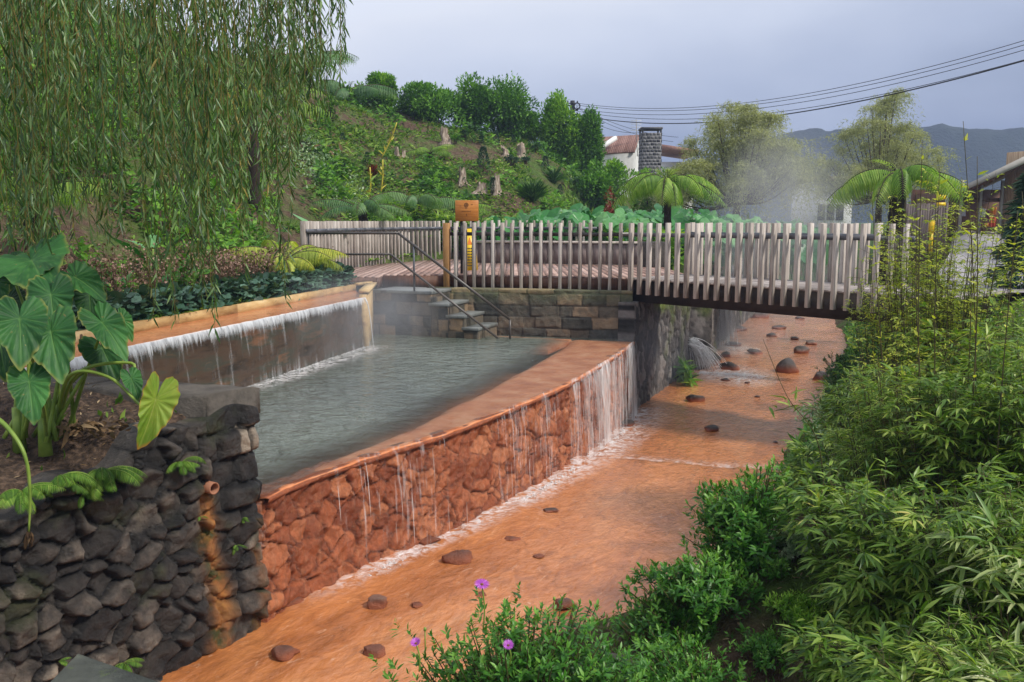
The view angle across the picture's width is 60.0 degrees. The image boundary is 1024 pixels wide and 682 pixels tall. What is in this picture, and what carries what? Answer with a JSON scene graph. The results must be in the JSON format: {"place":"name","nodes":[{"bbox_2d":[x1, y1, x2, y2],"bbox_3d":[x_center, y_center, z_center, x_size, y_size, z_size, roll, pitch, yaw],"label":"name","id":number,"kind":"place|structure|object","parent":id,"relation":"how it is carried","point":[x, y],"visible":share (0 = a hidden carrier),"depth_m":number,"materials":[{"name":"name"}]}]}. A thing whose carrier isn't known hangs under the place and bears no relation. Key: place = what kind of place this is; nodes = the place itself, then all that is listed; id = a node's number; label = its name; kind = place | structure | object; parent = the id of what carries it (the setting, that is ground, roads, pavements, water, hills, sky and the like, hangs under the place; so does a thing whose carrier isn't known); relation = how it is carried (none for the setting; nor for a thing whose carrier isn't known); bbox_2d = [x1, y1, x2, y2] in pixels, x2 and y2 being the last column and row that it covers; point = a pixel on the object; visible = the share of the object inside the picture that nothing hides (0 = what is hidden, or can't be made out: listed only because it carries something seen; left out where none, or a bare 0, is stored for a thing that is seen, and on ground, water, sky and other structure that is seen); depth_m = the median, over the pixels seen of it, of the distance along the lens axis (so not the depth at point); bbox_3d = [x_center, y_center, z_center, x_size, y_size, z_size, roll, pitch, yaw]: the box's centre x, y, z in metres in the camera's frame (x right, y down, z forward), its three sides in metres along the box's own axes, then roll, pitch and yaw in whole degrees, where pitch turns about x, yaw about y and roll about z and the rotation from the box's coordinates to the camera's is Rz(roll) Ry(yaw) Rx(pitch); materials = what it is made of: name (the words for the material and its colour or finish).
{"place":"outdoors","nodes":[
{"label":"outdoors","id":0,"kind":"place"},
{"bbox_2d":[246,334,564,479],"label":"pool water","id":1,"kind":"structure","parent":0,"point":[386,381],"depth_m":11.95,"materials":[{"name":"liquid"}]},
{"bbox_2d":[260,340,634,497],"bbox_3d":[-1.454,0.868,12.275,5.281,0.518,11.194,2,8,13],"label":"wall ledge","id":2,"kind":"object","parent":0,"point":[529,380],"depth_m":11.82,"materials":[{"name":"stone"}]},
{"bbox_2d":[373,286,571,354],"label":"pool stairs","id":3,"kind":"structure","parent":2,"relation":"on","point":[421,311],"depth_m":17.26,"materials":[{"name":"stone"}]},
{"bbox_2d":[306,232,510,338],"bbox_3d":[-2.123,-1.050,17.228,4.298,2.128,0.383,2,8,17],"label":"handrail","id":4,"kind":"object","parent":3,"relation":"on","point":[453,276],"visible":0.81,"depth_m":16.95,"materials":[{"name":"grey metal"}]},
{"bbox_2d":[160,313,846,681],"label":"stream water","id":5,"kind":"structure","parent":0,"point":[612,521],"depth_m":9.47,"materials":[{"name":"liquid"}]},
{"bbox_2d":[0,0,1023,681],"bbox_3d":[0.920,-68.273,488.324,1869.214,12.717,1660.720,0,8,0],"label":"ground","id":6,"kind":"structure","parent":0,"point":[762,618],"depth_m":19.34,"materials":[{"name":"green plant"}]},
{"bbox_2d":[0,176,125,254],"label":"tree fern","id":7,"kind":"object","parent":6,"relation":"on","point":[67,195],"visible":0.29,"depth_m":11.27,"materials":[{"name":"green plant"}]},
{"bbox_2d":[0,383,185,508],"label":"planter soil","id":8,"kind":"structure","parent":6,"relation":"on","point":[90,450],"depth_m":6.38,"materials":[{"name":"brown soil"}]},
{"bbox_2d":[0,232,179,550],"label":"elephant ear plant","id":9,"kind":"object","parent":8,"relation":"on","point":[38,321],"visible":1,"depth_m":5.72,"materials":[{"name":"green plant"}]},
{"bbox_2d":[51,654,156,681],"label":"concrete kerb","id":10,"kind":"structure","parent":6,"relation":"on","point":[79,668],"depth_m":4.75,"materials":[{"name":"grey concrete"}]},
{"bbox_2d":[0,376,271,681],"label":"rubble wall","id":11,"kind":"structure","parent":6,"relation":"on","point":[156,575],"depth_m":6.41,"materials":[{"name":"stone"}]},
{"bbox_2d":[0,482,65,514],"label":"fern","id":12,"kind":"object","parent":11,"relation":"attached to","point":[16,497],"depth_m":5.46,"materials":[{"name":"green plant"}]},
{"bbox_2d":[44,471,98,495],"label":"wall fern","id":13,"kind":"object","parent":11,"relation":"attached to","point":[68,479],"depth_m":5.70,"materials":[{"name":"green plant"}]},
{"bbox_2d":[79,466,147,500],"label":"wall fern","id":14,"kind":"object","parent":11,"relation":"attached to","point":[103,475],"depth_m":5.88,"materials":[{"name":"green plant"}]},
{"bbox_2d":[0,0,285,291],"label":"hillside undergrowth","id":15,"kind":"object","parent":6,"relation":"on","point":[227,243],"visible":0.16,"depth_m":16.96,"materials":[{"name":"green plant"}]},
{"bbox_2d":[0,224,333,294],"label":"dried flowers","id":16,"kind":"object","parent":6,"relation":"on","point":[254,267],"visible":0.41,"depth_m":13.01,"materials":[{"name":"brown plant"}]},
{"bbox_2d":[0,0,352,343],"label":"weeping willow","id":17,"kind":"object","parent":6,"relation":"on","point":[53,22],"visible":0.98,"depth_m":6.57,"materials":[{"name":"green plant"}]},
{"bbox_2d":[24,282,376,386],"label":"retaining wall","id":18,"kind":"structure","parent":6,"relation":"on","point":[250,355],"depth_m":12.39,"materials":[{"name":"grey concrete"}]},
{"bbox_2d":[25,297,373,386],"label":"cascade","id":19,"kind":"object","parent":18,"relation":"on","point":[80,360],"visible":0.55,"depth_m":11.75,"materials":[{"name":"white liquid"}]},
{"bbox_2d":[72,263,356,330],"bbox_3d":[-4.409,-0.722,13.204,0.844,0.590,9.088,2,8,13],"label":"ground cover","id":20,"kind":"object","parent":6,"relation":"on","point":[137,303],"visible":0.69,"depth_m":13.12,"materials":[{"name":"green plant"}]},
{"bbox_2d":[178,86,333,211],"bbox_3d":[-6.186,-4.369,20.553,2.806,3.162,3.400,5,9,34],"label":"tree fern","id":21,"kind":"object","parent":6,"relation":"on","point":[253,169],"visible":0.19,"depth_m":20.56,"materials":[{"name":"green plant"}]},
{"bbox_2d":[213,239,349,274],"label":"shrubs","id":22,"kind":"object","parent":6,"relation":"on","point":[312,254],"visible":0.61,"depth_m":16.10,"materials":[{"name":"green plant"}]},
{"bbox_2d":[0,0,611,319],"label":"hill weeds","id":23,"kind":"object","parent":6,"relation":"on","point":[389,154],"visible":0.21,"depth_m":31.23,"materials":[{"name":"green plant"}]},
{"bbox_2d":[263,124,374,219],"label":"pale ground cover","id":24,"kind":"object","parent":6,"relation":"on","point":[317,155],"visible":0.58,"depth_m":27.52,"materials":[{"name":"green plant"}]},
{"bbox_2d":[311,79,399,100],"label":"tree fern","id":25,"kind":"object","parent":6,"relation":"on","point":[367,90],"visible":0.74,"depth_m":38.29,"materials":[{"name":"green plant"}]},
{"bbox_2d":[309,194,409,221],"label":"tree fern","id":26,"kind":"object","parent":6,"relation":"on","point":[371,204],"visible":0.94,"depth_m":22.84,"materials":[{"name":"green plant"}]},
{"bbox_2d":[363,70,399,110],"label":"crest bush","id":27,"kind":"object","parent":6,"relation":"on","point":[379,78],"visible":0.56,"depth_m":39.83,"materials":[{"name":"green plant"}]},
{"bbox_2d":[367,191,460,220],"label":"tree fern","id":28,"kind":"object","parent":6,"relation":"on","point":[430,200],"visible":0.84,"depth_m":26.39,"materials":[{"name":"green plant"}]},
{"bbox_2d":[337,163,521,247],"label":"fern undergrowth","id":29,"kind":"object","parent":6,"relation":"on","point":[435,216],"visible":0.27,"depth_m":26.23,"materials":[{"name":"green plant"}]},
{"bbox_2d":[298,113,561,220],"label":"slope foot plants","id":30,"kind":"object","parent":6,"relation":"on","point":[313,187],"visible":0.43,"depth_m":28.75,"materials":[{"name":"green plant"}]},
{"bbox_2d":[394,80,466,127],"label":"crest bush","id":31,"kind":"object","parent":6,"relation":"on","point":[427,100],"visible":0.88,"depth_m":40.39,"materials":[{"name":"green plant"}]},
{"bbox_2d":[256,343,634,622],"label":"infinity wall","id":32,"kind":"structure","parent":6,"relation":"on","point":[311,540],"depth_m":9.26,"materials":[{"name":"stone"}]},
{"bbox_2d":[338,342,638,575],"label":"infinity waterfall","id":33,"kind":"structure","parent":32,"relation":"attached to","point":[609,429],"depth_m":14.02,"materials":[{"name":"white liquid"}]},
{"bbox_2d":[311,97,597,246],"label":"slope foot plants","id":34,"kind":"object","parent":6,"relation":"on","point":[323,173],"visible":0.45,"depth_m":29.61,"materials":[{"name":"green plant"}]},
{"bbox_2d":[332,81,582,183],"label":"crest undergrowth","id":35,"kind":"object","parent":6,"relation":"on","point":[390,112],"visible":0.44,"depth_m":38.59,"materials":[{"name":"green plant"}]},
{"bbox_2d":[450,71,496,133],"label":"crest bush","id":36,"kind":"object","parent":6,"relation":"on","point":[473,94],"visible":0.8,"depth_m":41.50,"materials":[{"name":"green plant"}]},
{"bbox_2d":[480,71,540,140],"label":"crest bush","id":37,"kind":"object","parent":6,"relation":"on","point":[509,102],"visible":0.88,"depth_m":42.00,"materials":[{"name":"green plant"}]},
{"bbox_2d":[350,259,682,289],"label":"terrace deck","id":38,"kind":"structure","parent":6,"relation":"on","point":[385,275],"depth_m":18.39,"materials":[{"name":"brown wood"}]},
{"bbox_2d":[300,221,442,267],"bbox_3d":[-3.417,-2.424,22.076,0.650,1.128,8.044,2,8,16],"label":"picket fence","id":39,"kind":"object","parent":38,"relation":"on","point":[372,243],"visible":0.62,"depth_m":22.36,"materials":[{"name":"grey wood"}]},
{"bbox_2d":[455,200,478,273],"bbox_3d":[-0.941,-2.176,18.600,0.486,1.529,0.093,0,8,0],"label":"wooden sign","id":40,"kind":"object","parent":38,"relation":"on","point":[466,210],"visible":0.99,"depth_m":18.49,"materials":[{"name":"brown wood"}]},
{"bbox_2d":[476,240,636,264],"bbox_3d":[1.095,-2.313,23.095,4.498,0.575,0.500,2,8,15],"label":"plank bench","id":41,"kind":"object","parent":38,"relation":"on","point":[615,250],"visible":0.56,"depth_m":22.84,"materials":[{"name":"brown wood"}]},
{"bbox_2d":[368,578,672,681],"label":"daisy bush","id":42,"kind":"object","parent":6,"relation":"on","point":[536,663],"visible":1,"depth_m":4.59,"materials":[{"name":"green plant"}]},
{"bbox_2d":[428,287,632,340],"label":"ashlar wall","id":43,"kind":"structure","parent":6,"relation":"on","point":[580,314],"depth_m":17.50,"materials":[{"name":"stone"}]},
{"bbox_2d":[443,223,628,289],"bbox_3d":[0.430,-1.675,17.798,3.801,1.391,0.170,2,8,16],"label":"picket fence","id":44,"kind":"object","parent":43,"relation":"on","point":[483,233],"visible":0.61,"depth_m":17.77,"materials":[{"name":"grey wood"}]},
{"bbox_2d":[536,89,575,164],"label":"crest bush","id":45,"kind":"object","parent":6,"relation":"on","point":[556,110],"visible":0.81,"depth_m":43.09,"materials":[{"name":"green plant"}]},
{"bbox_2d":[555,110,585,170],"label":"crest bush","id":46,"kind":"object","parent":6,"relation":"on","point":[567,150],"visible":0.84,"depth_m":43.12,"materials":[{"name":"green plant"}]},
{"bbox_2d":[572,104,606,174],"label":"crest bush","id":47,"kind":"object","parent":6,"relation":"on","point":[592,145],"visible":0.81,"depth_m":43.15,"materials":[{"name":"green plant"}]},
{"bbox_2d":[576,156,615,208],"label":"garden bush","id":48,"kind":"object","parent":6,"relation":"on","point":[597,182],"visible":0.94,"depth_m":37.24,"materials":[{"name":"green plant"}]},
{"bbox_2d":[601,156,636,202],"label":"garden bush","id":49,"kind":"object","parent":6,"relation":"on","point":[617,170],"visible":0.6,"depth_m":40.85,"materials":[{"name":"green plant"}]},
{"bbox_2d":[602,135,638,196],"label":"white house","id":50,"kind":"structure","parent":6,"relation":"on","point":[623,148],"depth_m":57.86,"materials":[{"name":"paint"}]},
{"bbox_2d":[467,203,829,280],"bbox_3d":[4.536,-3.082,27.319,10.253,2.464,8.739,3,8,22],"label":"broad leaf bed","id":51,"kind":"object","parent":6,"relation":"on","point":[577,213],"visible":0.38,"depth_m":25.68,"materials":[{"name":"green plant"}]},
{"bbox_2d":[638,127,662,197],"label":"block tower","id":52,"kind":"structure","parent":6,"relation":"on","point":[650,150],"depth_m":54.32,"materials":[{"name":"grey stone"}]},
{"bbox_2d":[618,301,690,409],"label":"dry stone wall","id":53,"kind":"structure","parent":6,"relation":"on","point":[658,334],"depth_m":18.61,"materials":[{"name":"grey stone"}]},
{"bbox_2d":[609,584,718,666],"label":"leafy shrub","id":54,"kind":"object","parent":6,"relation":"on","point":[691,627],"visible":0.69,"depth_m":5.96,"materials":[{"name":"green plant"}]},
{"bbox_2d":[585,212,751,386],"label":"streamside plants","id":55,"kind":"object","parent":6,"relation":"on","point":[685,371],"visible":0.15,"depth_m":20.75,"materials":[{"name":"green plant"}]},
{"bbox_2d":[611,168,727,227],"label":"tree fern","id":56,"kind":"object","parent":6,"relation":"on","point":[643,184],"visible":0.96,"depth_m":22.63,"materials":[{"name":"green plant"}]},
{"bbox_2d":[605,623,766,681],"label":"leafy shrub","id":57,"kind":"object","parent":6,"relation":"on","point":[674,670],"visible":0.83,"depth_m":5.26,"materials":[{"name":"green plant"}]},
{"bbox_2d":[618,545,765,637],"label":"leafy shrub","id":58,"kind":"object","parent":6,"relation":"on","point":[704,589],"visible":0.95,"depth_m":5.97,"materials":[{"name":"green plant"}]},
{"bbox_2d":[688,259,769,368],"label":"stream wall","id":59,"kind":"structure","parent":6,"relation":"on","point":[704,324],"depth_m":22.32,"materials":[{"name":"grey stone"}]},
{"bbox_2d":[688,337,763,377],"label":"side waterfall","id":60,"kind":"structure","parent":59,"relation":"attached to","point":[697,346],"depth_m":22.09,"materials":[{"name":"white liquid"}]},
{"bbox_2d":[634,99,829,222],"bbox_3d":[9.116,-7.048,37.589,8.200,6.499,7.984,0,8,0],"label":"pale willow","id":61,"kind":"object","parent":6,"relation":"on","point":[746,179],"visible":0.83,"depth_m":36.10,"materials":[{"name":"green plant"}]},
{"bbox_2d":[678,454,799,575],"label":"leafy shrub","id":62,"kind":"object","parent":6,"relation":"on","point":[738,518],"visible":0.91,"depth_m":6.41,"materials":[{"name":"green plant"}]},
{"bbox_2d":[724,625,799,675],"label":"leafy shrub","id":63,"kind":"object","parent":6,"relation":"on","point":[765,650],"visible":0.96,"depth_m":5.63,"materials":[{"name":"green plant"}]},
{"bbox_2d":[746,551,790,584],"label":"leafy shrub","id":64,"kind":"object","parent":6,"relation":"on","point":[776,566],"visible":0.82,"depth_m":6.22,"materials":[{"name":"green plant"}]},
{"bbox_2d":[762,588,820,621],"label":"leafy shrub","id":65,"kind":"object","parent":6,"relation":"on","point":[781,605],"visible":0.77,"depth_m":5.90,"materials":[{"name":"green plant"}]},
{"bbox_2d":[699,321,929,568],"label":"bank plants","id":66,"kind":"object","parent":6,"relation":"on","point":[848,352],"visible":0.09,"depth_m":20.79,"materials":[{"name":"green plant"}]},
{"bbox_2d":[783,597,846,634],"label":"leafy shrub","id":67,"kind":"object","parent":6,"relation":"on","point":[810,614],"visible":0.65,"depth_m":5.78,"materials":[{"name":"green plant"}]},
{"bbox_2d":[633,234,1007,326],"bbox_3d":[5.091,-1.218,15.671,1.990,1.345,6.242,-7,10,-41],"label":"footbridge","id":68,"kind":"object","parent":6,"relation":"on","point":[838,313],"visible":0.5,"depth_m":15.27,"materials":[{"name":"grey wood"}]},
{"bbox_2d":[628,223,915,313],"bbox_3d":[4.119,-1.335,15.198,0.163,1.374,5.443,-7,10,-41],"label":"bridge railing","id":69,"kind":"object","parent":68,"relation":"attached to","point":[810,237],"visible":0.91,"depth_m":15.11,"materials":[{"name":"grey wood"}]},
{"bbox_2d":[689,222,882,284],"bbox_3d":[5.106,-1.567,16.918,0.163,1.372,4.213,-7,10,-41],"label":"bridge railing","id":70,"kind":"object","parent":68,"relation":"attached to","point":[842,252],"visible":0.36,"depth_m":16.89,"materials":[{"name":"grey wood"}]},
{"bbox_2d":[791,177,851,233],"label":"white building","id":71,"kind":"structure","parent":6,"relation":"on","point":[810,217],"depth_m":61.41,"materials":[{"name":"paint"}]},
{"bbox_2d":[767,459,912,580],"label":"bamboo clump","id":72,"kind":"object","parent":6,"relation":"on","point":[815,500],"visible":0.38,"depth_m":6.12,"materials":[{"name":"green plant"}]},
{"bbox_2d":[776,420,908,514],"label":"bamboo clump","id":73,"kind":"object","parent":6,"relation":"on","point":[797,457],"visible":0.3,"depth_m":7.77,"materials":[{"name":"green plant"}]},
{"bbox_2d":[790,379,909,480],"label":"bamboo clump","id":74,"kind":"object","parent":6,"relation":"on","point":[822,402],"visible":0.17,"depth_m":8.94,"materials":[{"name":"green plant"}]},
{"bbox_2d":[814,347,891,401],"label":"leafy shrub","id":75,"kind":"object","parent":6,"relation":"on","point":[834,380],"visible":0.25,"depth_m":14.50,"materials":[{"name":"green plant"}]},
{"bbox_2d":[776,608,947,681],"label":"bamboo clump","id":76,"kind":"object","parent":6,"relation":"on","point":[817,647],"visible":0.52,"depth_m":4.97,"materials":[{"name":"green plant"}]},
{"bbox_2d":[794,84,964,240],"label":"pale willow","id":77,"kind":"object","parent":6,"relation":"on","point":[890,147],"visible":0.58,"depth_m":44.54,"materials":[{"name":"green plant"}]},
{"bbox_2d":[796,517,975,653],"bbox_3d":[2.352,1.602,5.551,1.076,0.909,1.135,0,8,0],"label":"bamboo clump","id":78,"kind":"object","parent":6,"relation":"on","point":[841,593],"visible":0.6,"depth_m":5.32,"materials":[{"name":"green plant"}]},
{"bbox_2d":[842,221,945,423],"bbox_3d":[4.139,-0.038,9.715,1.093,2.551,1.164,0,8,0],"label":"twiggy shrub","id":79,"kind":"object","parent":6,"relation":"on","point":[873,322],"visible":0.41,"depth_m":9.59,"materials":[{"name":"green plant"}]},
{"bbox_2d":[826,159,973,284],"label":"tree fern","id":80,"kind":"object","parent":6,"relation":"on","point":[897,183],"visible":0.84,"depth_m":18.79,"materials":[{"name":"green plant"}]},
{"bbox_2d":[823,359,981,523],"bbox_3d":[3.024,0.864,7.015,1.169,1.557,1.161,0,8,0],"label":"bamboo clump","id":81,"kind":"object","parent":6,"relation":"on","point":[884,417],"visible":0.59,"depth_m":6.93,"materials":[{"name":"green plant"}]},
{"bbox_2d":[845,311,972,478],"bbox_3d":[3.626,0.521,8.078,1.016,1.636,0.866,-3,8,-23],"label":"clump","id":82,"kind":"object","parent":6,"relation":"on","point":[896,354],"visible":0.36,"depth_m":8.06,"materials":[{"name":"green plant"}]},
{"bbox_2d":[804,457,1016,637],"bbox_3d":[2.523,1.333,5.543,1.180,1.216,1.151,7,10,41],"label":"bamboo clump","id":83,"kind":"object","parent":6,"relation":"on","point":[881,500],"visible":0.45,"depth_m":5.49,"materials":[{"name":"green plant"}]},
{"bbox_2d":[823,597,1021,681],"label":"bamboo clump","id":84,"kind":"object","parent":6,"relation":"on","point":[876,669],"visible":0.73,"depth_m":4.43,"materials":[{"name":"green plant"}]},
{"bbox_2d":[870,168,1011,415],"bbox_3d":[4.239,-0.303,9.011,1.193,2.909,1.276,7,11,43],"label":"twiggy shrub","id":85,"kind":"object","parent":6,"relation":"on","point":[912,293],"visible":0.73,"depth_m":8.88,"materials":[{"name":"green plant"}]},
{"bbox_2d":[859,362,1023,522],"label":"bamboo clump","id":86,"kind":"object","parent":6,"relation":"on","point":[964,462],"visible":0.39,"depth_m":6.50,"materials":[{"name":"green plant"}]},
{"bbox_2d":[882,257,1008,354],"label":"bamboo clump","id":87,"kind":"object","parent":6,"relation":"on","point":[994,298],"visible":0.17,"depth_m":9.57,"materials":[{"name":"green plant"}]},
{"bbox_2d":[868,454,1023,658],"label":"bamboo clump","id":88,"kind":"object","parent":6,"relation":"on","point":[918,571],"visible":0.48,"depth_m":4.99,"materials":[{"name":"green plant"}]},
{"bbox_2d":[884,314,1022,432],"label":"bamboo clump","id":89,"kind":"object","parent":6,"relation":"on","point":[912,340],"visible":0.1,"depth_m":8.59,"materials":[{"name":"green plant"}]},
{"bbox_2d":[896,584,1023,681],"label":"bamboo clump","id":90,"kind":"object","parent":6,"relation":"on","point":[930,662],"visible":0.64,"depth_m":4.32,"materials":[{"name":"green plant"}]},
{"bbox_2d":[896,211,1023,402],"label":"twiggy shrub","id":91,"kind":"object","parent":6,"relation":"on","point":[956,304],"visible":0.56,"depth_m":8.54,"materials":[{"name":"green plant"}]},
{"bbox_2d":[907,324,1023,520],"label":"bamboo clump","id":92,"kind":"object","parent":6,"relation":"on","point":[990,450],"visible":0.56,"depth_m":6.35,"materials":[{"name":"green plant"}]},
{"bbox_2d":[910,295,1023,491],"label":"bamboo clump","id":93,"kind":"object","parent":6,"relation":"on","point":[948,367],"visible":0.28,"depth_m":7.59,"materials":[{"name":"green plant"}]},
{"bbox_2d":[911,151,1023,236],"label":"shop building","id":94,"kind":"structure","parent":6,"relation":"on","point":[1012,169],"depth_m":35.44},
{"bbox_2d":[917,491,1023,644],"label":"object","id":95,"kind":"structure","parent":6,"relation":"on","point":[994,561],"depth_m":4.68,"materials":[{"name":"green plant"}]},
{"bbox_2d":[919,622,1023,681],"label":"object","id":96,"kind":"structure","parent":6,"relation":"on","point":[1002,654],"depth_m":4.24,"materials":[{"name":"green plant"}]},
{"bbox_2d":[940,461,1023,664],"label":"bamboo clump","id":97,"kind":"object","parent":6,"relation":"on","point":[1002,504],"visible":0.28,"depth_m":5.02,"materials":[{"name":"green plant"}]},
{"bbox_2d":[948,328,1023,501],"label":"bamboo clump","id":98,"kind":"object","parent":6,"relation":"on","point":[1008,372],"visible":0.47,"depth_m":6.22,"materials":[{"name":"green plant"}]},
{"bbox_2d":[982,172,1023,298],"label":"dark conifer","id":99,"kind":"object","parent":6,"relation":"on","point":[1017,203],"visible":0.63,"depth_m":15.35,"materials":[{"name":"green plant"}]},
{"bbox_2d":[105,0,1023,161],"label":"sky","id":100,"kind":"structure","parent":0,"point":[632,55],"materials":[{"name":"grey"}]},
{"bbox_2d":[693,123,1023,222],"bbox_3d":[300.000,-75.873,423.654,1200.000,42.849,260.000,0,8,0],"label":"mountain","id":101,"kind":"structure","parent":0,"point":[990,148],"depth_m":324.21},
{"bbox_2d":[940,231,1023,291],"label":"path","id":102,"kind":"structure","parent":0,"point":[965,245],"depth_m":26.44,"materials":[{"name":"grey concrete"}]},
{"bbox_2d":[906,195,948,262],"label":"board wall","id":103,"kind":"structure","parent":102,"relation":"on","point":[911,210],"depth_m":26.13,"materials":[{"name":"grey wood"}]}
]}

